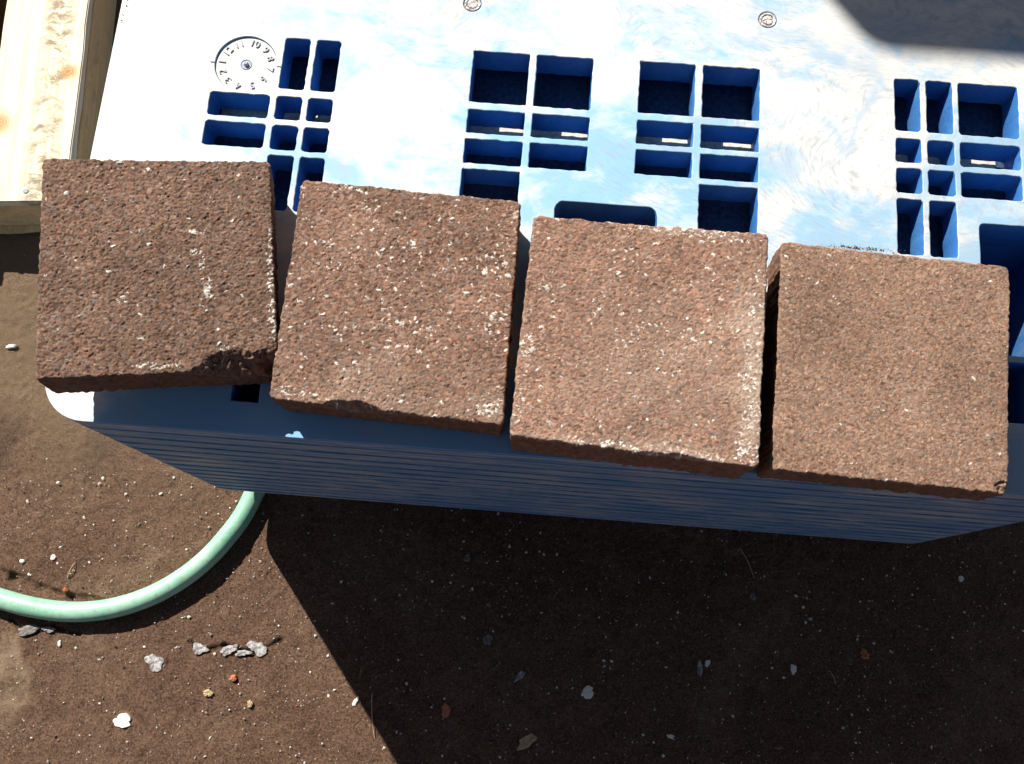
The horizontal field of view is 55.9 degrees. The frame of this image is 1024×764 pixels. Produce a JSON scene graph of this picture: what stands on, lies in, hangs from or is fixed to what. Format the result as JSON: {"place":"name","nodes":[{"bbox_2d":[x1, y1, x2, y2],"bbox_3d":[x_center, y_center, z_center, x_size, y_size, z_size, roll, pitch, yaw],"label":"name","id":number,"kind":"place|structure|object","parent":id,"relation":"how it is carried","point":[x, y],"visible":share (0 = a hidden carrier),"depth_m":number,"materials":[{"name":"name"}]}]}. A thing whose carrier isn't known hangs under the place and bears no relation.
{"place":"outdoors","nodes":[
{"label":"outdoors","id":0,"kind":"place"},
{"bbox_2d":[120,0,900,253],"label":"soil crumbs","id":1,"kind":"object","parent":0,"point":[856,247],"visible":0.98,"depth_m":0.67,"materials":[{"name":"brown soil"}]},
{"bbox_2d":[0,0,1023,763],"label":"ground","id":2,"kind":"structure","parent":0,"point":[52,684],"depth_m":0.97,"materials":[{"name":"brown soil"}]},
{"bbox_2d":[6,344,17,348],"bbox_3d":[-0.539,-0.038,1.040,0.012,0.005,0.005,0,76,0],"label":"paint chip","id":3,"kind":"object","parent":2,"relation":"on","point":[10,346],"visible":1,"depth_m":1.04,"materials":[{"name":"white paint"}]},
{"bbox_2d":[19,624,41,635],"bbox_3d":[-0.484,0.248,0.968,0.023,0.005,0.010,-19,77,-5],"label":"crust flake","id":4,"kind":"object","parent":2,"relation":"on","point":[28,629],"visible":1,"depth_m":0.97,"materials":[{"name":"stone"}]},
{"bbox_2d":[41,627,55,632],"bbox_3d":[-0.465,0.248,0.968,0.014,0.005,0.006,0,76,0],"label":"crust flake","id":5,"kind":"object","parent":2,"relation":"on","point":[49,629],"visible":1,"depth_m":0.97,"materials":[{"name":"grey stone"}]},
{"bbox_2d":[0,0,116,233],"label":"wooden pallet","id":6,"kind":"object","parent":2,"relation":"on","point":[55,56],"visible":0.77,"depth_m":1.04,"materials":[{"name":"brown wood"}]},
{"bbox_2d":[113,713,130,727],"bbox_3d":[-0.382,0.332,0.946,0.019,0.005,0.014,0,76,0],"label":"paint chip","id":7,"kind":"object","parent":2,"relation":"on","point":[122,720],"visible":1,"depth_m":0.94,"materials":[{"name":"white paint"}]},
{"bbox_2d":[0,491,264,621],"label":"garden hose","id":8,"kind":"object","parent":2,"relation":"on","point":[211,554],"visible":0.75,"depth_m":0.96,"materials":[{"name":"green rubber"}]},
{"bbox_2d":[144,654,163,671],"bbox_3d":[-0.355,0.278,0.961,0.016,0.004,0.022,-37,79,-9],"label":"crust flake","id":9,"kind":"object","parent":2,"relation":"on","point":[154,662],"visible":1,"depth_m":0.96,"materials":[{"name":"white stone"}]},
{"bbox_2d":[193,642,209,654],"bbox_3d":[-0.310,0.266,0.964,0.017,0.004,0.012,0,76,0],"label":"crust flake","id":10,"kind":"object","parent":2,"relation":"on","point":[199,648],"visible":1,"depth_m":0.96,"materials":[{"name":"white stone"}]},
{"bbox_2d":[203,689,213,695],"bbox_3d":[-0.299,0.307,0.953,0.010,0.005,0.007,0,76,0],"label":"pebble","id":11,"kind":"object","parent":2,"relation":"on","point":[208,692],"visible":1,"depth_m":0.95,"materials":[{"name":"beige stone"}]},
{"bbox_2d":[220,644,238,655],"bbox_3d":[-0.282,0.267,0.963,0.020,0.004,0.009,-23,77,-6],"label":"crust flake","id":12,"kind":"object","parent":2,"relation":"on","point":[227,650],"visible":1,"depth_m":0.96,"materials":[{"name":"white stone"}]},
{"bbox_2d":[229,674,237,680],"bbox_3d":[-0.276,0.293,0.956,0.008,0.005,0.007,0,76,0],"label":"brick fragment","id":13,"kind":"object","parent":2,"relation":"on","point":[233,677],"visible":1,"depth_m":0.95,"materials":[{"name":"brick"}]},
{"bbox_2d":[235,650,252,655],"bbox_3d":[-0.267,0.270,0.963,0.018,0.004,0.006,0,76,0],"label":"crust flake","id":14,"kind":"object","parent":2,"relation":"on","point":[242,652],"visible":1,"depth_m":0.96,"materials":[{"name":"white stone"}]},
{"bbox_2d":[247,700,253,706],"bbox_3d":[-0.257,0.317,0.950,0.006,0.005,0.007,0,76,0],"label":"pebble","id":15,"kind":"object","parent":2,"relation":"on","point":[250,703],"visible":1,"depth_m":0.95,"materials":[{"name":"beige stone"}]},
{"bbox_2d":[247,640,267,656],"bbox_3d":[-0.254,0.265,0.964,0.022,0.004,0.013,41,79,10],"label":"crust flake","id":16,"kind":"object","parent":2,"relation":"on","point":[260,649],"visible":1,"depth_m":0.96,"materials":[{"name":"white stone"}]},
{"bbox_2d":[352,696,358,705],"bbox_3d":[-0.154,0.314,0.951,0.007,0.004,0.009,0,76,0],"label":"paint chip","id":17,"kind":"object","parent":2,"relation":"on","point":[355,701],"visible":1,"depth_m":0.95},
{"bbox_2d":[371,693,374,738],"bbox_3d":[-0.136,0.327,0.946,0.005,0.003,0.042,0,76,0],"label":"dry stem","id":18,"kind":"object","parent":2,"relation":"on","point":[371,712],"visible":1,"depth_m":0.94,"materials":[{"name":"beige plant"}]},
{"bbox_2d":[442,702,450,717],"bbox_3d":[-0.065,0.323,0.949,0.009,0.004,0.015,0,76,0],"label":"leaf fragment","id":19,"kind":"object","parent":2,"relation":"on","point":[446,709],"visible":1,"depth_m":0.95,"materials":[{"name":"plant"}]},
{"bbox_2d":[463,554,469,561],"bbox_3d":[-0.046,0.179,0.985,0.008,0.005,0.009,0,76,0],"label":"pebble","id":20,"kind":"object","parent":2,"relation":"on","point":[466,558],"visible":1,"depth_m":0.98,"materials":[{"name":"stone"}]},
{"bbox_2d":[483,634,491,644],"bbox_3d":[-0.025,0.258,0.965,0.010,0.005,0.011,0,76,0],"label":"pebble","id":21,"kind":"object","parent":2,"relation":"on","point":[487,638],"visible":1,"depth_m":0.96,"materials":[{"name":"stone"}]},
{"bbox_2d":[0,274,1023,763],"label":"loose grit","id":22,"kind":"object","parent":2,"relation":"on","point":[492,630],"visible":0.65,"depth_m":0.97,"materials":[{"name":"brown gravel"}]},
{"bbox_2d":[514,671,525,681],"bbox_3d":[0.008,0.292,0.957,0.012,0.005,0.011,0,76,0],"label":"paint chip","id":23,"kind":"object","parent":2,"relation":"on","point":[520,674],"visible":1,"depth_m":0.95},
{"bbox_2d":[517,733,537,750],"bbox_3d":[0.014,0.351,0.941,0.024,0.006,0.011,-34,78,-8],"label":"wood scrap","id":24,"kind":"object","parent":2,"relation":"on","point":[526,741],"visible":1,"depth_m":0.94,"materials":[{"name":"wood"}]},
{"bbox_2d":[45,0,1023,543],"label":"plastic pallet","id":25,"kind":"object","parent":2,"relation":"on","point":[891,126],"visible":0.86,"depth_m":0.71,"materials":[{"name":"plastic"}]},
{"bbox_2d":[35,158,279,393],"bbox_3d":[-0.228,-0.071,0.635,0.148,0.062,0.149,-5,76,-1],"label":"stone slab","id":26,"kind":"object","parent":25,"relation":"on","point":[157,274],"depth_m":0.61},
{"bbox_2d":[269,180,520,435],"bbox_3d":[-0.073,-0.050,0.642,0.153,0.041,0.154,6,76,1],"label":"stone slab","id":27,"kind":"object","parent":25,"relation":"on","point":[398,305],"depth_m":0.62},
{"bbox_2d":[509,216,767,479],"bbox_3d":[0.081,-0.023,0.627,0.153,0.057,0.153,6,76,1],"label":"stone slab","id":28,"kind":"object","parent":25,"relation":"on","point":[641,345],"depth_m":0.60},
{"bbox_2d":[756,242,1010,500],"bbox_3d":[0.242,-0.006,0.631,0.150,0.041,0.154,6,76,2],"label":"stone slab","id":29,"kind":"object","parent":25,"relation":"on","point":[881,371],"depth_m":0.61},
{"bbox_2d":[581,685,593,698],"bbox_3d":[0.075,0.306,0.953,0.012,0.005,0.014,26,77,6],"label":"paint chip","id":30,"kind":"object","parent":2,"relation":"on","point":[587,692],"visible":1,"depth_m":0.95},
{"bbox_2d":[698,659,702,675],"bbox_3d":[0.187,0.284,0.959,0.005,0.005,0.017,0,76,0],"label":"paint chip","id":31,"kind":"object","parent":2,"relation":"on","point":[700,668],"visible":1,"depth_m":0.96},
{"bbox_2d":[749,593,755,599],"bbox_3d":[0.243,0.217,0.976,0.006,0.005,0.008,0,76,0],"label":"pebble","id":32,"kind":"object","parent":2,"relation":"on","point":[752,596],"visible":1,"depth_m":0.97,"materials":[{"name":"stone"}]},
{"bbox_2d":[790,664,796,674],"bbox_3d":[0.279,0.285,0.958,0.006,0.005,0.010,0,76,0],"label":"paint chip","id":33,"kind":"object","parent":2,"relation":"on","point":[793,669],"visible":1,"depth_m":0.96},
{"bbox_2d":[860,649,869,659],"bbox_3d":[0.352,0.271,0.962,0.008,0.005,0.010,0,76,0],"label":"brick fragment","id":34,"kind":"object","parent":2,"relation":"on","point":[865,654],"visible":1,"depth_m":0.96,"materials":[{"name":"brick"}]}
]}

